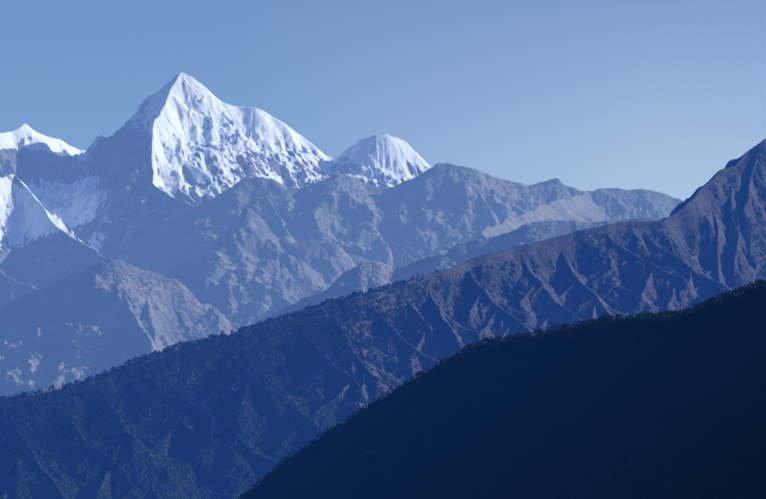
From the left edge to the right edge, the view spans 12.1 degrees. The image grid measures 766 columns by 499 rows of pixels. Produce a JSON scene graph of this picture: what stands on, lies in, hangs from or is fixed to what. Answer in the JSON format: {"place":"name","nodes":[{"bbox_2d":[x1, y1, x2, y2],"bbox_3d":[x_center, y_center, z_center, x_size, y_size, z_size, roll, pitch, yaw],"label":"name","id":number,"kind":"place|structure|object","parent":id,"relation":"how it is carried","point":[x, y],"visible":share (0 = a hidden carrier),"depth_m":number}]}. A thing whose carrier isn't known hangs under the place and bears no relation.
{"place":"outdoors","nodes":[
{"label":"outdoors","id":0,"kind":"place"},
{"bbox_2d":[0,258,240,399],"bbox_3d":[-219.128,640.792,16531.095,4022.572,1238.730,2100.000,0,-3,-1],"label":"mountain","id":1,"kind":"structure","parent":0,"point":[99,318],"depth_m":16706.24},
{"bbox_2d":[0,72,431,307],"bbox_3d":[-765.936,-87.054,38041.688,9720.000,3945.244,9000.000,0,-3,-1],"label":"snow massif","id":2,"kind":"structure","parent":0,"point":[180,143],"depth_m":38981.92},
{"bbox_2d":[165,207,393,326],"bbox_3d":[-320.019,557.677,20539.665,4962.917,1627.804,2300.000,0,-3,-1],"label":"mountain","id":3,"kind":"structure","parent":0,"point":[247,267],"depth_m":20661.96},
{"bbox_2d":[0,138,765,498],"bbox_3d":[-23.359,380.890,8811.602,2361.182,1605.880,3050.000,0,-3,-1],"label":"ridge","id":4,"kind":"structure","parent":0,"point":[704,242],"depth_m":8814.60},
{"bbox_2d":[0,270,444,490],"bbox_3d":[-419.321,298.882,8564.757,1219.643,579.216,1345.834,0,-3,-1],"label":"trees","id":5,"kind":"object","parent":4,"relation":"on","point":[212,386],"visible":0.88,"depth_m":8495.50},
{"bbox_2d":[0,0,765,200],"label":"sky","id":6,"kind":"structure","parent":0,"point":[588,95]},
{"bbox_2d":[116,163,682,276],"bbox_3d":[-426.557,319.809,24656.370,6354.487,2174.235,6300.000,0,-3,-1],"label":"mountain ridge","id":7,"kind":"structure","parent":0,"point":[439,209],"depth_m":26737.94},
{"bbox_2d":[233,217,666,333],"bbox_3d":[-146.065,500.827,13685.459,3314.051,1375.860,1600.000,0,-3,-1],"label":"mountain ridge","id":8,"kind":"structure","parent":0,"point":[363,277],"depth_m":13975.52},
{"bbox_2d":[242,286,765,498],"bbox_3d":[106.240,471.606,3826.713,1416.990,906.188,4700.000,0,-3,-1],"label":"ridge","id":9,"kind":"structure","parent":0,"point":[674,417],"depth_m":4012.35},
{"bbox_2d":[235,279,765,498],"bbox_3d":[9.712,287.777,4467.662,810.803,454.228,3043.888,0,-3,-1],"label":"trees","id":10,"kind":"object","parent":9,"relation":"on","point":[755,311],"visible":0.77,"depth_m":4745.42}
]}

